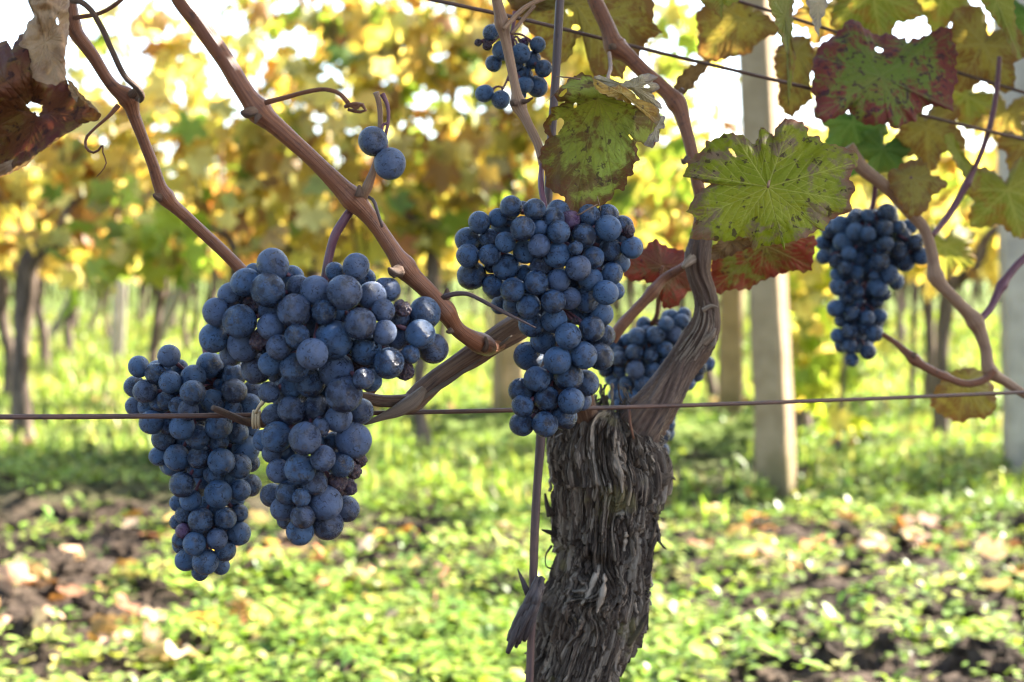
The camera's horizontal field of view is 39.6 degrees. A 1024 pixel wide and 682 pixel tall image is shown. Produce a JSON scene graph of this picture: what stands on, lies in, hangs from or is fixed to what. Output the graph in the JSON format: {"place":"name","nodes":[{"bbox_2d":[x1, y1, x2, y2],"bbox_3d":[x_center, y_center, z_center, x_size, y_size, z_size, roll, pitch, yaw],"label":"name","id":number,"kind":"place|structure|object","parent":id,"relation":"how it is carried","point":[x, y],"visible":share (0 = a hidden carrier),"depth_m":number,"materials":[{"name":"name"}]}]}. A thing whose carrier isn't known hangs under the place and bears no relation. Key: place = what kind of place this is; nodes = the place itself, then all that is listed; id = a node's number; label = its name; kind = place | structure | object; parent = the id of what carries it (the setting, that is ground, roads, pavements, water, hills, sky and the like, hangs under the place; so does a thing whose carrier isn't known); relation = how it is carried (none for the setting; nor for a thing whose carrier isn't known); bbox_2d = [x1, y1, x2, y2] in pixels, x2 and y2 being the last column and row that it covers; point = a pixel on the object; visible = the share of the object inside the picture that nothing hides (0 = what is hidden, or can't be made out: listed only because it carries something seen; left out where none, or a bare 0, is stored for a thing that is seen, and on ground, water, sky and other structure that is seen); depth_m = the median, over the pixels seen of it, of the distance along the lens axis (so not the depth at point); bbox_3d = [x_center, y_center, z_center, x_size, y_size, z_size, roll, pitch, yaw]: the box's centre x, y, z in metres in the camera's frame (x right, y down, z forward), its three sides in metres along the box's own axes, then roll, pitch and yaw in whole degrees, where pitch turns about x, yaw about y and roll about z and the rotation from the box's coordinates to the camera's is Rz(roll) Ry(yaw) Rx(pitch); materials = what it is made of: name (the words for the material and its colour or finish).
{"place":"outdoors","nodes":[
{"label":"outdoors","id":0,"kind":"place"},
{"bbox_2d":[123,344,261,580],"bbox_3d":[-0.169,0.065,0.768,0.076,0.131,0.067,2,3,35],"label":"grape bunch","id":1,"kind":"object","parent":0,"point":[207,465],"visible":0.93,"depth_m":0.75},
{"bbox_2d":[0,0,995,197],"label":"sky","id":2,"kind":"structure","parent":0,"point":[18,13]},
{"bbox_2d":[0,277,1023,681],"bbox_3d":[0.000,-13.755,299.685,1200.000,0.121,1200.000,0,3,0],"label":"ground","id":3,"kind":"structure","parent":0,"point":[160,595],"depth_m":3.28,"materials":[{"name":"plant"}]},
{"bbox_2d":[0,563,37,593],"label":"fallen leaf","id":4,"kind":"object","parent":3,"relation":"on","point":[11,575],"visible":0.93,"depth_m":2.77,"materials":[{"name":"beige plant"}]},
{"bbox_2d":[11,266,57,332],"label":"background vine","id":5,"kind":"object","parent":3,"relation":"on","point":[44,276],"visible":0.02,"depth_m":13.35,"materials":[{"name":"brown plant"}]},
{"bbox_2d":[0,136,133,353],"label":"background vine","id":6,"kind":"object","parent":3,"relation":"on","point":[68,339],"visible":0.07,"depth_m":11.09,"materials":[{"name":"brown plant"}]},
{"bbox_2d":[48,272,85,338],"bbox_3d":[-4.149,-0.436,13.465,0.710,0.940,0.125,1,3,14],"label":"raking strut","id":7,"kind":"object","parent":3,"relation":"on","point":[56,325],"visible":0.32,"depth_m":13.47,"materials":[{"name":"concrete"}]},
{"bbox_2d":[0,203,137,372],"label":"background vine","id":8,"kind":"object","parent":3,"relation":"on","point":[44,347],"visible":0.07,"depth_m":9.02,"materials":[{"name":"brown plant"}]},
{"bbox_2d":[0,148,144,400],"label":"background vine","id":9,"kind":"object","parent":3,"relation":"on","point":[53,214],"visible":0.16,"depth_m":6.87,"materials":[{"name":"yellow plant"}]},
{"bbox_2d":[72,306,77,328],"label":"background vine","id":10,"kind":"object","parent":3,"relation":"on","point":[74,320],"depth_m":15.44,"materials":[{"name":"brown plant"}]},
{"bbox_2d":[45,216,139,338],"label":"background vine","id":11,"kind":"object","parent":3,"relation":"on","point":[105,311],"visible":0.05,"depth_m":13.63,"materials":[{"name":"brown plant"}]},
{"bbox_2d":[83,289,105,336],"bbox_3d":[-4.219,-0.297,14.438,0.406,0.569,0.094,2,3,29],"label":"raking strut","id":12,"kind":"object","parent":3,"relation":"on","point":[96,313],"visible":0.51,"depth_m":14.41,"materials":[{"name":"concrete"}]},
{"bbox_2d":[109,279,126,361],"bbox_3d":[-2.811,-0.166,10.152,0.127,0.779,0.103,-2,3,-30],"label":"trellis post","id":13,"kind":"object","parent":3,"relation":"on","point":[118,324],"visible":0.62,"depth_m":10.12,"materials":[{"name":"wood"}]},
{"bbox_2d":[105,570,147,592],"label":"fallen leaf","id":14,"kind":"object","parent":3,"relation":"on","point":[137,573],"visible":0.67,"depth_m":2.87,"materials":[{"name":"yellow plant"}]},
{"bbox_2d":[0,8,255,441],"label":"background vine","id":15,"kind":"object","parent":3,"relation":"on","point":[18,191],"visible":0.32,"depth_m":5.28,"materials":[{"name":"yellow plant"}]},
{"bbox_2d":[134,211,143,324],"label":"background vine","id":16,"kind":"object","parent":3,"relation":"on","point":[139,306],"visible":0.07,"depth_m":17.63,"materials":[{"name":"brown plant"}]},
{"bbox_2d":[144,285,148,317],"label":"background vine","id":17,"kind":"object","parent":3,"relation":"on","point":[145,300],"visible":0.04,"depth_m":19.84,"materials":[{"name":"beige plant"}]},
{"bbox_2d":[15,80,295,362],"bbox_3d":[-1.722,-0.463,6.983,1.353,1.668,0.782,0,3,0],"label":"background vine","id":18,"kind":"object","parent":3,"relation":"on","point":[160,296],"visible":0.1,"depth_m":6.99,"materials":[{"name":"yellow plant"}]},
{"bbox_2d":[147,286,184,347],"bbox_3d":[-2.769,-0.162,11.371,0.463,0.593,0.124,1,3,25],"label":"raking strut","id":19,"kind":"object","parent":3,"relation":"on","point":[173,305],"visible":0.56,"depth_m":11.31,"materials":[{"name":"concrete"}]},
{"bbox_2d":[136,639,207,663],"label":"fallen leaf","id":20,"kind":"object","parent":3,"relation":"on","point":[166,648],"visible":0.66,"depth_m":2.36,"materials":[{"name":"beige plant"}]},
{"bbox_2d":[179,160,198,339],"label":"background vine","id":21,"kind":"object","parent":3,"relation":"on","point":[196,313],"visible":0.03,"depth_m":13.06,"materials":[{"name":"brown plant"}]},
{"bbox_2d":[167,270,210,331],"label":"background vine","id":22,"kind":"object","parent":3,"relation":"on","point":[170,292],"visible":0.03,"depth_m":15.49,"materials":[{"name":"brown plant"}]},
{"bbox_2d":[144,185,245,352],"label":"background vine","id":23,"kind":"object","parent":3,"relation":"on","point":[185,337],"visible":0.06,"depth_m":11.19,"materials":[{"name":"brown plant"}]},
{"bbox_2d":[186,612,223,627],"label":"fallen leaf","id":24,"kind":"object","parent":3,"relation":"on","point":[200,616],"visible":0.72,"depth_m":2.53,"materials":[{"name":"yellow plant"}]},
{"bbox_2d":[119,105,307,324],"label":"background vine","id":25,"kind":"object","parent":3,"relation":"on","point":[214,281],"visible":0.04,"depth_m":8.93,"materials":[{"name":"brown plant"}]},
{"bbox_2d":[32,24,425,320],"bbox_3d":[-0.975,-0.330,4.847,1.357,1.604,1.141,0,3,0],"label":"background vine","id":26,"kind":"object","parent":3,"relation":"on","point":[185,260],"visible":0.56,"depth_m":4.77,"materials":[{"name":"yellow plant"}]},
{"bbox_2d":[248,547,276,557],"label":"fallen leaf","id":27,"kind":"object","parent":3,"relation":"on","point":[253,551],"visible":0.63,"depth_m":3.12,"materials":[{"name":"yellow plant"}]},
{"bbox_2d":[97,0,508,432],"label":"background vine","id":28,"kind":"object","parent":3,"relation":"on","point":[159,76],"visible":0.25,"depth_m":4.92,"materials":[{"name":"yellow plant"}]},
{"bbox_2d":[204,71,464,275],"bbox_3d":[-0.834,-0.460,6.833,1.353,1.671,0.782,0,3,0],"label":"background vine","id":29,"kind":"object","parent":3,"relation":"on","point":[216,95],"visible":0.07,"depth_m":6.76,"materials":[{"name":"yellow plant"}]},
{"bbox_2d":[349,563,387,588],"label":"fallen leaf","id":30,"kind":"object","parent":3,"relation":"on","point":[366,570],"visible":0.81,"depth_m":2.88,"materials":[{"name":"yellow plant"}]},
{"bbox_2d":[68,0,720,681],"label":"grapevine","id":31,"kind":"object","parent":3,"relation":"on","point":[612,478],"visible":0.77,"depth_m":0.84,"materials":[{"name":"brown plant"}]},
{"bbox_2d":[0,0,100,176],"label":"vine leaf","id":32,"kind":"object","parent":31,"relation":"attached to","point":[32,65],"visible":1,"depth_m":0.65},
{"bbox_2d":[198,210,448,545],"bbox_3d":[-0.093,0.018,0.691,0.114,0.166,0.065,1,3,20],"label":"grape bunch","id":33,"kind":"object","parent":31,"relation":"hanging from","point":[322,352],"visible":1,"depth_m":0.68,"materials":[{"name":"food"}]},
{"bbox_2d":[358,93,405,179],"bbox_3d":[-0.062,-0.098,0.680,0.024,0.042,0.015,1,3,24],"label":"grape bunch","id":34,"kind":"object","parent":31,"relation":"attached to","point":[389,163],"visible":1,"depth_m":0.68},
{"bbox_2d":[454,163,642,436],"bbox_3d":[0.019,-0.023,0.752,0.099,0.147,0.064,0,3,0],"label":"grape bunch","id":35,"kind":"object","parent":31,"relation":"hanging from","point":[550,297],"visible":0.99,"depth_m":0.74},
{"bbox_2d":[538,51,664,214],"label":"vine leaf","id":36,"kind":"object","parent":31,"relation":"hanging from","point":[588,155],"visible":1,"depth_m":0.77,"materials":[{"name":"green plant"}]},
{"bbox_2d":[623,239,691,310],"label":"vine leaf","id":37,"kind":"object","parent":31,"relation":"attached to","point":[654,261],"visible":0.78,"depth_m":0.95,"materials":[{"name":"plant"}]},
{"bbox_2d":[711,236,751,260],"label":"vine leaf","id":38,"kind":"object","parent":31,"relation":"attached to","point":[721,249],"visible":0.83,"depth_m":0.89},
{"bbox_2d":[711,235,817,294],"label":"vine leaf","id":39,"kind":"object","parent":31,"relation":"attached to","point":[748,268],"visible":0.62,"depth_m":0.94,"materials":[{"name":"plant"}]},
{"bbox_2d":[299,149,492,349],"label":"background vine","id":40,"kind":"object","parent":3,"relation":"on","point":[448,273],"visible":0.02,"depth_m":9.03,"materials":[{"name":"yellow plant"}]},
{"bbox_2d":[360,135,454,342],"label":"background vine","id":41,"kind":"object","parent":3,"relation":"on","point":[442,327],"visible":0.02,"depth_m":10.82,"materials":[{"name":"yellow plant"}]},
{"bbox_2d":[361,186,455,302],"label":"background vine","id":42,"kind":"object","parent":3,"relation":"on","point":[408,293],"visible":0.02,"depth_m":13.52,"materials":[{"name":"yellow plant"}]},
{"bbox_2d":[198,0,643,452],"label":"background vine","id":43,"kind":"object","parent":3,"relation":"on","point":[352,47],"visible":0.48,"depth_m":4.72,"materials":[{"name":"yellow plant"}]},
{"bbox_2d":[423,174,535,329],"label":"background vine","id":44,"kind":"object","parent":3,"relation":"on","point":[487,317],"visible":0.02,"depth_m":13.35,"materials":[{"name":"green plant"}]},
{"bbox_2d":[3,272,998,314],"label":"distant vines","id":45,"kind":"object","parent":3,"relation":"on","point":[978,287],"depth_m":31.52,"materials":[{"name":"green plant"}]},
{"bbox_2d":[492,187,523,413],"bbox_3d":[-0.018,-0.127,6.187,0.119,1.081,0.109,-1,3,-25],"label":"trellis post","id":46,"kind":"object","parent":3,"relation":"on","point":[506,370],"visible":0.2,"depth_m":6.15,"materials":[{"name":"concrete"}]},
{"bbox_2d":[0,380,1023,681],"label":"weeds","id":47,"kind":"object","parent":3,"relation":"on","point":[476,642],"visible":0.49,"depth_m":2.83,"materials":[{"name":"green plant"}]},
{"bbox_2d":[0,380,1023,662],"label":"fallen leaves","id":48,"kind":"object","parent":47,"relation":"on","point":[102,630],"depth_m":3.07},
{"bbox_2d":[0,396,1023,681],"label":"soil clods","id":49,"kind":"object","parent":3,"relation":"on","point":[1000,656],"visible":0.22,"depth_m":2.96,"materials":[{"name":"soil"}]},
{"bbox_2d":[0,309,1023,522],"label":"grass","id":50,"kind":"structure","parent":3,"relation":"on","point":[100,370],"depth_m":7.33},
{"bbox_2d":[389,67,663,269],"bbox_3d":[0.036,-0.542,6.793,1.375,1.853,0.930,0,3,0],"label":"background vine","id":51,"kind":"object","parent":3,"relation":"on","point":[452,262],"visible":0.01,"depth_m":6.79,"materials":[{"name":"yellow plant"}]},
{"bbox_2d":[525,0,563,681],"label":"support rod","id":52,"kind":"object","parent":3,"relation":"on","point":[540,440],"visible":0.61,"depth_m":0.82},
{"bbox_2d":[0,390,1023,419],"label":"trellis wire","id":53,"kind":"object","parent":52,"relation":"attached to","point":[216,415],"visible":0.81,"depth_m":0.82,"materials":[{"name":"metal"}]},
{"bbox_2d":[251,400,264,428],"bbox_3d":[-0.128,0.036,0.720,0.010,0.018,0.020,0,3,0],"label":"raffia tie","id":54,"kind":"object","parent":53,"relation":"attached to","point":[255,418],"visible":0.94,"depth_m":0.71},
{"bbox_2d":[506,569,545,653],"bbox_3d":[0.008,0.156,0.816,0.023,0.050,0.014,0,3,0],"label":"bark flake","id":55,"kind":"object","parent":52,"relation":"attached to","point":[522,625],"visible":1,"depth_m":0.81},
{"bbox_2d":[361,0,735,267],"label":"background vine","id":56,"kind":"object","parent":3,"relation":"on","point":[444,116],"visible":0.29,"depth_m":4.90,"materials":[{"name":"yellow plant"}]},
{"bbox_2d":[453,93,644,270],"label":"background vine","id":57,"kind":"object","parent":3,"relation":"on","point":[536,175],"visible":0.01,"depth_m":8.96,"materials":[{"name":"yellow plant"}]},
{"bbox_2d":[614,221,688,323],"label":"background vine","id":58,"kind":"object","parent":3,"relation":"on","point":[617,309],"visible":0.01,"depth_m":13.07,"materials":[{"name":"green plant"}]},
{"bbox_2d":[623,162,691,329],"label":"background vine","id":59,"kind":"object","parent":3,"relation":"on","point":[629,292],"visible":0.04,"depth_m":10.92,"materials":[{"name":"yellow plant"}]},
{"bbox_2d":[627,131,711,310],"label":"background vine","id":60,"kind":"object","parent":3,"relation":"on","point":[641,211],"visible":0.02,"depth_m":9.03,"materials":[{"name":"yellow plant"}]},
{"bbox_2d":[718,149,743,417],"bbox_3d":[0.969,-0.231,6.278,0.112,1.279,0.102,1,3,12],"label":"trellis post","id":61,"kind":"object","parent":3,"relation":"on","point":[730,363],"visible":0.41,"depth_m":6.25,"materials":[{"name":"concrete"}]},
{"bbox_2d":[628,74,850,397],"bbox_3d":[1.032,-0.535,6.997,1.378,1.821,0.874,0,3,0],"label":"background vine","id":62,"kind":"object","parent":3,"relation":"on","point":[667,235],"visible":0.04,"depth_m":7.03,"materials":[{"name":"yellow plant"}]},
{"bbox_2d":[736,0,796,502],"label":"trellis post","id":63,"kind":"object","parent":3,"relation":"on","point":[774,427],"visible":0.6,"depth_m":4.09,"materials":[{"name":"concrete"}]},
{"bbox_2d":[643,43,983,438],"bbox_3d":[1.165,-0.357,5.424,1.338,1.591,1.212,0,3,0],"label":"background vine","id":64,"kind":"object","parent":3,"relation":"on","point":[814,361],"visible":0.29,"depth_m":5.15,"materials":[{"name":"yellow plant"}]},
{"bbox_2d":[834,353,847,458],"bbox_3d":[1.156,0.130,4.977,0.066,0.666,0.025,0,3,0],"label":"vine stake","id":65,"kind":"object","parent":3,"relation":"on","point":[841,404],"visible":0.44,"depth_m":4.97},
{"bbox_2d":[808,82,996,400],"bbox_3d":[2.045,-0.489,6.945,1.363,1.717,0.804,0,3,9],"label":"background vine","id":66,"kind":"object","parent":3,"relation":"on","point":[928,316],"visible":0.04,"depth_m":6.92,"materials":[{"name":"plant"}]},
{"bbox_2d":[812,23,998,442],"bbox_3d":[1.622,-0.367,5.260,1.384,1.624,0.906,1,3,11],"label":"background vine","id":67,"kind":"object","parent":3,"relation":"on","point":[985,251],"visible":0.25,"depth_m":5.27,"materials":[{"name":"yellow plant"}]},
{"bbox_2d":[909,277,916,408],"bbox_3d":[1.771,-0.001,6.289,0.033,0.800,0.025,1,3,16],"label":"vine stake","id":68,"kind":"object","parent":3,"relation":"on","point":[913,330],"visible":0.58,"depth_m":6.28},
{"bbox_2d":[882,173,944,330],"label":"background vine","id":69,"kind":"object","parent":3,"relation":"on","point":[886,323],"visible":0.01,"depth_m":15.27,"materials":[{"name":"plant"}]},
{"bbox_2d":[901,223,931,342],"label":"background vine","id":70,"kind":"object","parent":3,"relation":"on","point":[904,292],"visible":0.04,"depth_m":13.23,"materials":[{"name":"plant"}]},
{"bbox_2d":[892,203,976,351],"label":"background vine","id":71,"kind":"object","parent":3,"relation":"on","point":[899,333],"visible":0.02,"depth_m":11.39,"materials":[{"name":"plant"}]},
{"bbox_2d":[886,127,983,333],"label":"background vine","id":72,"kind":"object","parent":3,"relation":"on","point":[964,217],"visible":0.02,"depth_m":9.14,"materials":[{"name":"yellow plant"}]},
{"bbox_2d":[969,279,977,307],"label":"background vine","id":73,"kind":"object","parent":3,"relation":"on","point":[972,294],"visible":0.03,"depth_m":15.69,"materials":[{"name":"green plant"}]},
{"bbox_2d":[992,0,1023,476],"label":"trellis post","id":74,"kind":"object","parent":3,"relation":"on","point":[1010,253],"visible":0.5,"depth_m":4.33,"materials":[{"name":"concrete"}]},
{"bbox_2d":[474,11,551,108],"bbox_3d":[0.001,-0.168,0.849,0.045,0.059,0.021,-1,3,-15],"label":"grape bunch","id":75,"kind":"object","parent":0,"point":[532,85],"visible":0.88,"depth_m":0.85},
{"bbox_2d":[506,0,662,79],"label":"vine leaf","id":76,"kind":"object","parent":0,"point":[634,22],"visible":0.77,"depth_m":0.95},
{"bbox_2d":[598,300,714,454],"bbox_3d":[0.105,0.021,1.034,0.085,0.128,0.072,0,3,0],"label":"grape bunch","id":77,"kind":"object","parent":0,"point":[642,349],"visible":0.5,"depth_m":1.01,"materials":[{"name":"plant"}]},
{"bbox_2d":[427,0,1023,140],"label":"trellis wire","id":78,"kind":"object","parent":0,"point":[487,11],"visible":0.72,"depth_m":0.94,"materials":[{"name":"metal"}]},
{"bbox_2d":[674,59,711,94],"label":"vine leaf","id":79,"kind":"object","parent":78,"relation":"attached to","point":[687,79],"visible":0.92,"depth_m":0.97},
{"bbox_2d":[811,19,957,128],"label":"vine leaf","id":80,"kind":"object","parent":78,"relation":"attached to","point":[896,83],"visible":1,"depth_m":0.99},
{"bbox_2d":[845,56,1023,398],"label":"grapevine","id":81,"kind":"object","parent":78,"relation":"attached to","point":[974,319],"visible":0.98,"depth_m":1.04,"materials":[{"name":"brown wood"}]},
{"bbox_2d":[816,185,926,366],"bbox_3d":[0.284,-0.053,1.126,0.090,0.147,0.066,0,3,0],"label":"grape bunch","id":82,"kind":"object","parent":81,"relation":"attached to","point":[854,246],"visible":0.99,"depth_m":1.11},
{"bbox_2d":[888,156,947,218],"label":"vine leaf","id":83,"kind":"object","parent":81,"relation":"attached to","point":[915,186],"visible":1,"depth_m":1.01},
{"bbox_2d":[942,132,981,191],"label":"vine leaf","id":84,"kind":"object","parent":81,"relation":"attached to","point":[964,164],"visible":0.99,"depth_m":1.10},
{"bbox_2d":[929,367,996,422],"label":"vine leaf","id":85,"kind":"object","parent":81,"relation":"hanging from","point":[961,409],"visible":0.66,"depth_m":1.13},
{"bbox_2d":[965,156,1023,238],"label":"vine leaf","id":86,"kind":"object","parent":78,"relation":"attached to","point":[996,198],"visible":0.95,"depth_m":1.14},
{"bbox_2d":[950,5,1023,93],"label":"vine leaf","id":87,"kind":"object","parent":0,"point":[979,49],"visible":0.81,"depth_m":1.13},
{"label":"grapevine","id":88,"kind":"object","parent":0,"visible":0},
{"bbox_2d":[700,0,738,19],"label":"vine leaf","id":89,"kind":"object","parent":88,"relation":"hanging from","point":[716,7],"visible":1,"depth_m":0.91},
{"bbox_2d":[695,2,778,61],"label":"vine leaf","id":90,"kind":"object","parent":88,"relation":"hanging from","point":[738,29],"visible":0.93,"depth_m":1.09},
{"bbox_2d":[683,118,857,249],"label":"vine leaf","id":91,"kind":"object","parent":88,"relation":"attached to","point":[788,181],"visible":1,"depth_m":0.78,"materials":[{"name":"green plant"}]},
{"bbox_2d":[768,0,795,105],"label":"vine leaf","id":92,"kind":"object","parent":88,"relation":"hanging from","point":[782,11],"visible":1,"depth_m":0.90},
{"bbox_2d":[773,35,813,117],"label":"vine leaf","id":93,"kind":"object","parent":88,"relation":"attached to","point":[802,71],"visible":0.77,"depth_m":1.12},
{"bbox_2d":[792,0,837,44],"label":"vine leaf","id":94,"kind":"object","parent":88,"relation":"attached to","point":[802,11],"visible":0.3,"depth_m":1.24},
{"bbox_2d":[806,0,827,36],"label":"vine leaf","id":95,"kind":"object","parent":88,"relation":"attached to","point":[817,8],"visible":1,"depth_m":0.89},
{"bbox_2d":[820,112,888,146],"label":"vine leaf","id":96,"kind":"object","parent":88,"relation":"attached to","point":[845,129],"visible":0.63,"depth_m":1.16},
{"bbox_2d":[830,0,922,35],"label":"vine leaf","id":97,"kind":"object","parent":88,"relation":"attached to","point":[880,17],"visible":0.88,"depth_m":1.10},
{"bbox_2d":[737,0,1023,93],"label":"trellis wire","id":98,"kind":"object","parent":88,"relation":"attached to","point":[835,32],"visible":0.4,"depth_m":1.04,"materials":[{"name":"metal"}]},
{"bbox_2d":[856,127,910,172],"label":"vine leaf","id":99,"kind":"object","parent":88,"relation":"attached to","point":[877,154],"visible":0.94,"depth_m":1.15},
{"bbox_2d":[894,103,965,170],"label":"vine leaf","id":100,"kind":"object","parent":88,"relation":"attached to","point":[923,137],"visible":0.76,"depth_m":1.15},
{"bbox_2d":[918,0,970,31],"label":"vine leaf","id":101,"kind":"object","parent":88,"relation":"attached to","point":[936,13],"visible":0.65,"depth_m":1.21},
{"bbox_2d":[916,224,976,280],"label":"vine leaf","id":102,"kind":"object","parent":88,"relation":"attached to","point":[954,250],"visible":0.77,"depth_m":1.35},
{"bbox_2d":[952,85,992,129],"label":"vine leaf","id":103,"kind":"object","parent":88,"relation":"attached to","point":[973,106],"visible":0.58,"depth_m":1.25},
{"bbox_2d":[976,93,1023,143],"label":"vine leaf","id":104,"kind":"object","parent":88,"relation":"attached to","point":[1010,117],"visible":0.75,"depth_m":1.29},
{"bbox_2d":[980,0,1021,59],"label":"vine leaf","id":105,"kind":"object","parent":88,"relation":"attached to","point":[1002,14],"visible":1,"depth_m":1.00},
{"bbox_2d":[994,0,1023,35],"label":"vine leaf","id":106,"kind":"object","parent":88,"relation":"attached to","point":[1019,13],"visible":0.3,"depth_m":1.19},
{"bbox_2d":[997,124,1023,169],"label":"vine leaf","id":107,"kind":"object","parent":88,"relation":"attached to","point":[1013,149],"visible":0.77,"depth_m":1.20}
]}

